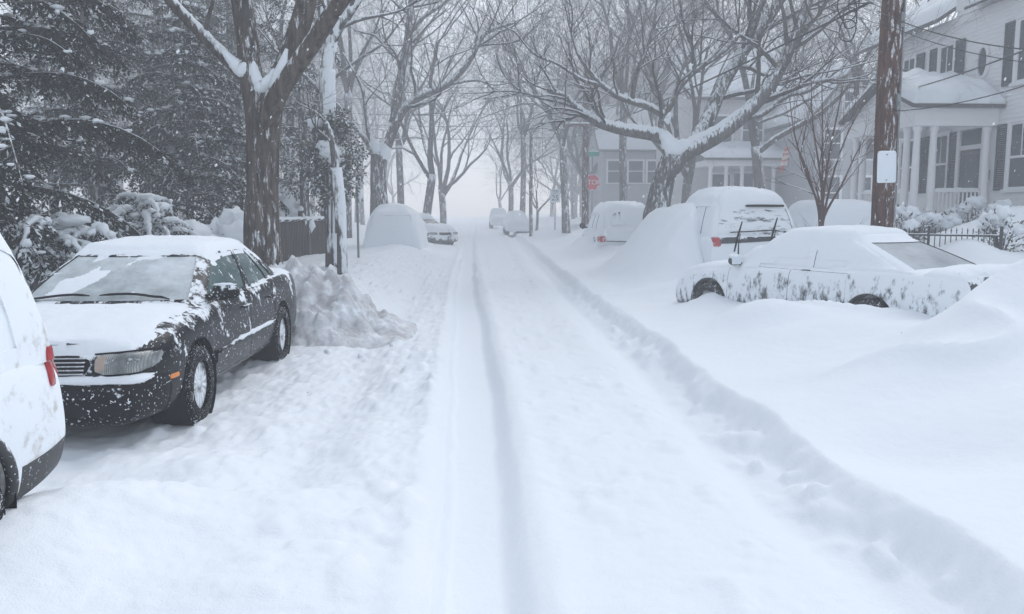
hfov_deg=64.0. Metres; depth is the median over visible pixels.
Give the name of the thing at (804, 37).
bare tree
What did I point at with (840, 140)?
window
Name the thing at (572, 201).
bare tree
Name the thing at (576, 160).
bare tree
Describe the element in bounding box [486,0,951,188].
bare tree
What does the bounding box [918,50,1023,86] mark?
overhead wire
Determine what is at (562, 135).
bare tree
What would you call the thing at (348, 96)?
bare tree
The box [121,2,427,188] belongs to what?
bare tree
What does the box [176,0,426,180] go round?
bare tree
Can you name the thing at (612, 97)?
bare tree
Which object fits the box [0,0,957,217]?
sky
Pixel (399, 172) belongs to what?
bare tree
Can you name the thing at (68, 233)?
bowed yew
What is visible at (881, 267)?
snowed in sedan
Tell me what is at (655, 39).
overhead wire
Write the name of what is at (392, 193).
bare tree
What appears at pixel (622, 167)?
bare tree
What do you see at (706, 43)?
bare tree
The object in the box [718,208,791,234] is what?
rear window
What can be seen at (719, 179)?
window
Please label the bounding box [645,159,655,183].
window
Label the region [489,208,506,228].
distant hatchback
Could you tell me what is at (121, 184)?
bare tree
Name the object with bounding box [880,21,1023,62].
overhead wire
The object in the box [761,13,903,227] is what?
multi stem sapling
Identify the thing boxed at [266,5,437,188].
bare tree
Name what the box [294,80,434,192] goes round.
bare tree
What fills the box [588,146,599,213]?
stop sign
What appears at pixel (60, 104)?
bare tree
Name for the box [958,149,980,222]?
door
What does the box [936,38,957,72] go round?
window
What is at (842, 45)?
bare tree
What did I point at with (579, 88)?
bare tree
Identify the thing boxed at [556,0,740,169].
bare tree
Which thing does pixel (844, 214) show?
buried driveway car
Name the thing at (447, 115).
overhead wire
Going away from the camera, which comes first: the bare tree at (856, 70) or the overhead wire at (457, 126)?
the bare tree at (856, 70)
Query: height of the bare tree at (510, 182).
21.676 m
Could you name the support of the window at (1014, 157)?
in the white house at (995, 150)
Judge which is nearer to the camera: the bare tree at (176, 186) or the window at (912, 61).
the window at (912, 61)
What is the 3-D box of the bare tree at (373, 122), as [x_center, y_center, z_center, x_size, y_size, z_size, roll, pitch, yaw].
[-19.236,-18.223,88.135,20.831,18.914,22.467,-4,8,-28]
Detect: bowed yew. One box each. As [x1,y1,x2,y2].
[0,211,121,284]
[86,220,146,236]
[98,192,199,235]
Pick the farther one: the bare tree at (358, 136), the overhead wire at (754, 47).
the bare tree at (358, 136)
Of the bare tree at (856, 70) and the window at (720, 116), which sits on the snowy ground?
the bare tree at (856, 70)
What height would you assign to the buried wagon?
1.971 m
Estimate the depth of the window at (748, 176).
46.09 m
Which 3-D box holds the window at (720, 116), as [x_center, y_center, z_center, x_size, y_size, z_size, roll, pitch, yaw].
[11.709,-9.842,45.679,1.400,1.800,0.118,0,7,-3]
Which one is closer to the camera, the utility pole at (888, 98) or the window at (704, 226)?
the utility pole at (888, 98)
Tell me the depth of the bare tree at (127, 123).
55.65 m
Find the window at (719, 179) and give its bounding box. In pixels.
[712,172,733,186]
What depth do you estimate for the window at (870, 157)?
40.19 m
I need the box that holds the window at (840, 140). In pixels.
[821,127,843,160]
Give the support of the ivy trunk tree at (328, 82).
on the snowy ground
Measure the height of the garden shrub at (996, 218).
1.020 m
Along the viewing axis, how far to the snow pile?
10.72 m
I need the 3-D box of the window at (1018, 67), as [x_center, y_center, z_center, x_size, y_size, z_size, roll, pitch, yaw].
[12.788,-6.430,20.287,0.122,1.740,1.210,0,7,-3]
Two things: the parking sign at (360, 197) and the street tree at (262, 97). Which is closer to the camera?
the street tree at (262, 97)
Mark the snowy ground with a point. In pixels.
(574, 421)
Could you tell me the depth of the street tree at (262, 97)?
12.53 m
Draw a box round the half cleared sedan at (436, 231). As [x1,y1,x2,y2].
[419,213,457,244]
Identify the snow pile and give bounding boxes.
[268,255,417,348]
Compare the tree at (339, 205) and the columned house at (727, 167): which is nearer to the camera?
the tree at (339, 205)
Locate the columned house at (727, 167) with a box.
[649,49,804,205]
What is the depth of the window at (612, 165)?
57.62 m
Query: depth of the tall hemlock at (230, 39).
28.69 m
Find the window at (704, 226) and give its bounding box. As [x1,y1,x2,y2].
[701,207,709,233]
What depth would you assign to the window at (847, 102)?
39.84 m
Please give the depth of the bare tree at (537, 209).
49.66 m
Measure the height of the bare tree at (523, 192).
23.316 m
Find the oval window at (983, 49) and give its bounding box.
[975,44,990,78]
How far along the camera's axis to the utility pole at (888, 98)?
12.48 m
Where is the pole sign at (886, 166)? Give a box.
[877,151,896,182]
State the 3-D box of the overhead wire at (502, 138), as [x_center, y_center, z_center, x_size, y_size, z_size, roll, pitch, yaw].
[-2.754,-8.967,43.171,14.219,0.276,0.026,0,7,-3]
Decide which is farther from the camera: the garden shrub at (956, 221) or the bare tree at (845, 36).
the bare tree at (845, 36)
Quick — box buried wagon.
[579,201,644,245]
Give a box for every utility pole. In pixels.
[564,48,594,228]
[871,0,905,227]
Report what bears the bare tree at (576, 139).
on the snowy ground
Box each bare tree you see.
[0,0,242,210]
[0,0,319,167]
[0,0,356,206]
[0,1,265,214]
[0,11,190,180]
[1,0,265,204]
[4,3,222,220]
[5,0,542,218]
[36,0,360,220]
[96,2,341,223]
[102,0,403,203]
[104,29,243,216]
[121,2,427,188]
[154,1,482,215]
[170,0,551,219]
[174,2,417,198]
[175,0,515,237]
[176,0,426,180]
[216,0,622,214]
[259,0,500,222]
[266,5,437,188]
[282,52,438,166]
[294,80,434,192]
[296,56,466,189]
[316,14,440,224]
[318,6,440,139]
[336,0,607,223]
[353,102,459,212]
[354,0,788,232]
[383,0,789,222]
[393,0,792,182]
[402,0,909,203]
[409,0,596,212]
[415,1,595,210]
[442,75,574,207]
[455,20,632,217]
[464,2,696,207]
[469,0,697,120]
[475,42,608,192]
[479,75,581,216]
[482,8,659,190]
[485,110,596,230]
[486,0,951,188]
[504,24,640,179]
[505,36,658,192]
[508,52,638,218]
[510,83,579,216]
[520,11,664,183]
[539,26,612,216]
[552,42,661,147]
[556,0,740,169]
[557,0,764,200]
[566,4,706,119]
[567,4,788,186]
[614,1,859,100]
[617,0,956,184]
[638,10,819,97]
[639,0,956,74]
[649,0,999,197]
[660,0,880,64]
[665,3,870,74]
[706,0,876,76]
[758,0,956,71]
[761,1,956,70]
[764,0,946,77]
[773,0,950,74]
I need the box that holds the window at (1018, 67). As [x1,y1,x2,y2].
[1008,14,1023,86]
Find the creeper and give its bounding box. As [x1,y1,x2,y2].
[279,105,372,232]
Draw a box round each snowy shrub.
[162,219,221,236]
[207,206,243,243]
[279,187,315,232]
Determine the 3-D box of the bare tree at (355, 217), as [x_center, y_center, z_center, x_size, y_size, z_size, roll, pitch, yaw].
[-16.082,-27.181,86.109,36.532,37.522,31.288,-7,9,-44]
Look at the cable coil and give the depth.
12.40 m
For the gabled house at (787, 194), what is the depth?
40.42 m
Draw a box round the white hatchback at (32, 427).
[0,233,64,519]
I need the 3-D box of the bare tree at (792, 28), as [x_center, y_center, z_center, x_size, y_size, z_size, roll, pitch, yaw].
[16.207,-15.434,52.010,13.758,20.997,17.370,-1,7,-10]
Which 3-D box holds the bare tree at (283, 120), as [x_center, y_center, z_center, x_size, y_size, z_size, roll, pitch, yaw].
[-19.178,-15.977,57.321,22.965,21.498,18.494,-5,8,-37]
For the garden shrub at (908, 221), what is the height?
0.839 m
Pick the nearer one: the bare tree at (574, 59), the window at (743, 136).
the window at (743, 136)
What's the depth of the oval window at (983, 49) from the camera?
22.17 m
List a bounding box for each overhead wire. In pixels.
[0,0,64,2]
[339,84,564,87]
[353,111,557,115]
[355,78,573,81]
[356,123,563,126]
[357,135,582,138]
[586,4,867,131]
[587,0,708,84]
[594,0,860,113]
[878,11,1023,49]
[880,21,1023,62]
[888,85,1023,111]
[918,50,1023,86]
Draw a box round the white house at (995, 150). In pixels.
[839,0,1023,232]
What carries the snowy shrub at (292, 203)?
on the snowy ground
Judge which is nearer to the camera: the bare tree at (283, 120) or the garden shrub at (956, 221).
the garden shrub at (956, 221)
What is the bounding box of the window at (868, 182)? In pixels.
[850,175,872,189]
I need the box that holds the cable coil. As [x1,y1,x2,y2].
[837,0,873,41]
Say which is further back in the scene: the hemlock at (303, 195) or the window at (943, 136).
the window at (943, 136)
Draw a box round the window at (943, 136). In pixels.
[934,130,951,194]
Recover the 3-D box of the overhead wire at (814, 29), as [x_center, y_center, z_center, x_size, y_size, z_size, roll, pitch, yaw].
[4.386,-6.307,24.960,0.040,0.504,25.416,-1,7,-5]
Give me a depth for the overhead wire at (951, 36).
10.51 m
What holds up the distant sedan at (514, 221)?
on the snowy ground
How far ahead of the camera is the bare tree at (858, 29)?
64.40 m
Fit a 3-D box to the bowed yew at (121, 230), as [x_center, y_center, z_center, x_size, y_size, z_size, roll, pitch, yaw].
[-6.902,-0.976,13.960,1.314,1.002,1.586,0,7,-3]
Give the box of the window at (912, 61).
[903,52,918,68]
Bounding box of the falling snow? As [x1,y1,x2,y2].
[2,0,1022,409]
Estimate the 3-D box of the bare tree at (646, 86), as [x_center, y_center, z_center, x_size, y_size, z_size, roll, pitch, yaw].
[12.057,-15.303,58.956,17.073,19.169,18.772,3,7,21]
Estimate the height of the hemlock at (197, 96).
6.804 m
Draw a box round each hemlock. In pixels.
[0,0,194,283]
[0,0,197,220]
[0,3,125,213]
[37,0,267,216]
[90,0,289,224]
[142,0,320,215]
[256,0,363,254]
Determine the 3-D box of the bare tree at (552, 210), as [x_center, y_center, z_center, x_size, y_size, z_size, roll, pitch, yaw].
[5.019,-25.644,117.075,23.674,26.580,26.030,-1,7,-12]
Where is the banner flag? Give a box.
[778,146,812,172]
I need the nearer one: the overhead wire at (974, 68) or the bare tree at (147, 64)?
the overhead wire at (974, 68)
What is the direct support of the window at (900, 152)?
in the white house at (995, 150)
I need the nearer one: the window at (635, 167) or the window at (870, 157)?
the window at (870, 157)
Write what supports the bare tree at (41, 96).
on the snowy ground
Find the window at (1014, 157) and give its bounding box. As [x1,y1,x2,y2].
[1000,117,1023,192]
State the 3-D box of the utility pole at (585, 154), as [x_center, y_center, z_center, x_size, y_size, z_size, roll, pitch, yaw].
[3.379,-7.350,37.559,2.000,8.730,0.375,0,7,-3]
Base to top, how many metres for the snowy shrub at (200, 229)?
1.202 m
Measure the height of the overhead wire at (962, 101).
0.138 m
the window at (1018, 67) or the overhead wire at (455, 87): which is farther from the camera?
the overhead wire at (455, 87)
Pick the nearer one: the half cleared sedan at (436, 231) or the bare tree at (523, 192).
the half cleared sedan at (436, 231)
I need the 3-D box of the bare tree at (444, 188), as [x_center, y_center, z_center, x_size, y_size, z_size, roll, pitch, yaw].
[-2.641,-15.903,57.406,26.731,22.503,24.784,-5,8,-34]
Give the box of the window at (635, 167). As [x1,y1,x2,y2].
[627,159,644,183]
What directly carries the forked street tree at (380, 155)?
on the snowy ground
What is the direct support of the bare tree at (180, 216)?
on the snowy ground
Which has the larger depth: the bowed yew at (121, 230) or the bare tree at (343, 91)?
the bare tree at (343, 91)
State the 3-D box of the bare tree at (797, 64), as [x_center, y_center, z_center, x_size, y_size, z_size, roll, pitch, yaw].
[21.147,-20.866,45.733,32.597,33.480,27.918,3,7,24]
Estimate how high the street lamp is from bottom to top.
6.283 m
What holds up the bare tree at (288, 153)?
on the snowy ground
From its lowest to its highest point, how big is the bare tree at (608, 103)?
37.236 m
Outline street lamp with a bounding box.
[529,127,564,236]
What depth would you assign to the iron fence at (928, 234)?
14.43 m
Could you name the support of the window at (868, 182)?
in the gabled house at (787, 194)
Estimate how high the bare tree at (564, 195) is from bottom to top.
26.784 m
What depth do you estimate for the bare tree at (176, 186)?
83.49 m
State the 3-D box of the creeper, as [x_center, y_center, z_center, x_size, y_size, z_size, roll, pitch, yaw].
[-4.213,-3.065,18.100,2.174,2.853,1.457,0,7,-3]
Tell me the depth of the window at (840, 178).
40.31 m
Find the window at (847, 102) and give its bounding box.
[841,89,861,114]
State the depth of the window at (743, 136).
45.78 m
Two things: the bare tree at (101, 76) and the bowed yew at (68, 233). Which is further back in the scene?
the bare tree at (101, 76)
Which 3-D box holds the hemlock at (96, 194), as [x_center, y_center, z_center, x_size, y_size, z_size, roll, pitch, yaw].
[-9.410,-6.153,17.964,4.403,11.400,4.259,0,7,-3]
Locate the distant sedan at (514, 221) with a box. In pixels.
[503,211,528,234]
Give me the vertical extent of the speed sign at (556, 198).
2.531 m
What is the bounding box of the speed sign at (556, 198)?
[550,189,559,229]
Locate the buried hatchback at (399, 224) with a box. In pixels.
[362,203,428,249]
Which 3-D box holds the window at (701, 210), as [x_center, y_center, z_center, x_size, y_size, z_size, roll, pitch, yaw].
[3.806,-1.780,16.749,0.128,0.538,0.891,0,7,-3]
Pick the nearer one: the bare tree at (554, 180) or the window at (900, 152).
the window at (900, 152)
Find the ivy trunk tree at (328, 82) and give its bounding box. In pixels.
[188,0,492,266]
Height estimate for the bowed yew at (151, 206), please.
1.295 m
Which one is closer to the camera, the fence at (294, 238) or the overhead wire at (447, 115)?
the fence at (294, 238)
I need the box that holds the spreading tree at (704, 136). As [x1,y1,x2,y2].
[376,0,1023,218]
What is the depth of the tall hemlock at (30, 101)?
26.45 m
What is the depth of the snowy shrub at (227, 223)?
16.86 m
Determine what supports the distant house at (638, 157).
on the snowy ground
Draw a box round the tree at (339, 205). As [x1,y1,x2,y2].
[259,37,347,274]
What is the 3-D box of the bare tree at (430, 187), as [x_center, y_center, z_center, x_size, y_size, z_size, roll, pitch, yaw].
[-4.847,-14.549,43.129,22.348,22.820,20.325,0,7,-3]
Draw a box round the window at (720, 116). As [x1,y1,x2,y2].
[713,114,733,141]
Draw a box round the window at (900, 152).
[897,139,912,195]
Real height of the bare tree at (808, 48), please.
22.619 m
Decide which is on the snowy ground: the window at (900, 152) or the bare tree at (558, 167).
the bare tree at (558, 167)
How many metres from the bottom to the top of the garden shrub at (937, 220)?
0.961 m
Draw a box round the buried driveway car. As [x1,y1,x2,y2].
[788,199,871,227]
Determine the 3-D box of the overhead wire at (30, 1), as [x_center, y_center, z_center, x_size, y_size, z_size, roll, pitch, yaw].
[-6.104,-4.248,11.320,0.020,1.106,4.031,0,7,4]
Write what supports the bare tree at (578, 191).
on the snowy ground
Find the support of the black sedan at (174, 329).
on the snowy ground
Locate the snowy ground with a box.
[0,203,1023,613]
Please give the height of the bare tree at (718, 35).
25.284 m
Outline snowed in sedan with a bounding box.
[675,218,1010,316]
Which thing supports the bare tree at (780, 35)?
on the snowy ground
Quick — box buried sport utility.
[686,186,794,262]
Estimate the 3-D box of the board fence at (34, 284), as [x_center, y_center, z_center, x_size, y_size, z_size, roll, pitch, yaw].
[-7.576,-0.512,12.432,1.892,1.264,0.225,-5,8,-38]
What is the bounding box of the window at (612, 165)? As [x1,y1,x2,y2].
[606,159,618,183]
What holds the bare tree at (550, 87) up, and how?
on the snowy ground
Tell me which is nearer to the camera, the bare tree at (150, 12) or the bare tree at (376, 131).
the bare tree at (150, 12)
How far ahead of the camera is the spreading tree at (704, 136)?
21.60 m
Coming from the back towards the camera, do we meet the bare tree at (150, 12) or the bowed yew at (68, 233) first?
the bare tree at (150, 12)
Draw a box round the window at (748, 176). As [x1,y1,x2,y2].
[730,171,753,186]
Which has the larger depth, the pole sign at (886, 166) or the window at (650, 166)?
the window at (650, 166)
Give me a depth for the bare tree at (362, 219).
72.78 m
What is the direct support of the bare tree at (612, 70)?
on the snowy ground
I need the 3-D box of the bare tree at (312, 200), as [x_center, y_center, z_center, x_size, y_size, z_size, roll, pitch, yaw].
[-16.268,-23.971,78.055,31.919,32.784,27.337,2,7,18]
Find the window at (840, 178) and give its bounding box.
[819,175,842,198]
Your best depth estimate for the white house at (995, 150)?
21.93 m
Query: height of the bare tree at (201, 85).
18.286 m
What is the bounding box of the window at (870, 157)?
[866,139,873,160]
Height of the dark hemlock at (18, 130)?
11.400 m
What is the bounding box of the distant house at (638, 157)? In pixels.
[589,106,655,219]
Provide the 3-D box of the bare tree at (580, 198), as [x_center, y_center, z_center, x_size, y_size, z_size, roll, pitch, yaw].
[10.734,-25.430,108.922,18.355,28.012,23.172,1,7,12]
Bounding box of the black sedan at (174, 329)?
[31,235,296,426]
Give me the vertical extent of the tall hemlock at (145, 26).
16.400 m
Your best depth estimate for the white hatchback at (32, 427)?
3.89 m
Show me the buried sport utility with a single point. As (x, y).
(720, 219)
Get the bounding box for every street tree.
[48,0,455,265]
[256,0,618,214]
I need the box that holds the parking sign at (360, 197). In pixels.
[356,185,362,257]
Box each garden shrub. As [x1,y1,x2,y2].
[895,204,928,240]
[895,205,953,237]
[913,212,961,236]
[939,195,1019,229]
[968,204,1023,251]
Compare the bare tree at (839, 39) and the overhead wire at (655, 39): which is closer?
the overhead wire at (655, 39)
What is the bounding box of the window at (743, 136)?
[740,116,764,140]
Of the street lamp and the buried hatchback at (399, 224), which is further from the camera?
the street lamp
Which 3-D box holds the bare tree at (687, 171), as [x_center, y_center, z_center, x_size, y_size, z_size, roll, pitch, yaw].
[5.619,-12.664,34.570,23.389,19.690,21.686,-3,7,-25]
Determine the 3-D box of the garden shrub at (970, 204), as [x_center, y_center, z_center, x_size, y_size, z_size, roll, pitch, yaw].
[11.306,-2.044,19.667,2.090,1.296,2.051,5,9,39]
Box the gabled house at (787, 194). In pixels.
[764,61,873,208]
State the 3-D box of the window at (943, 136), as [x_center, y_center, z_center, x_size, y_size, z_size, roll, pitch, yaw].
[12.623,-4.250,24.244,0.121,1.850,0.980,0,7,-3]
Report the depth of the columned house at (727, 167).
45.87 m
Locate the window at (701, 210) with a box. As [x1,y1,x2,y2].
[697,207,705,228]
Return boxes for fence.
[18,254,67,290]
[279,206,324,261]
[899,226,1003,249]
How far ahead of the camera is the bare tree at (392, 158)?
117.25 m
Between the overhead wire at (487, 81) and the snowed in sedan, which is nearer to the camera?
the snowed in sedan
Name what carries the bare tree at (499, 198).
on the snowy ground
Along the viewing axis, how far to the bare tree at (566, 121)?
88.41 m

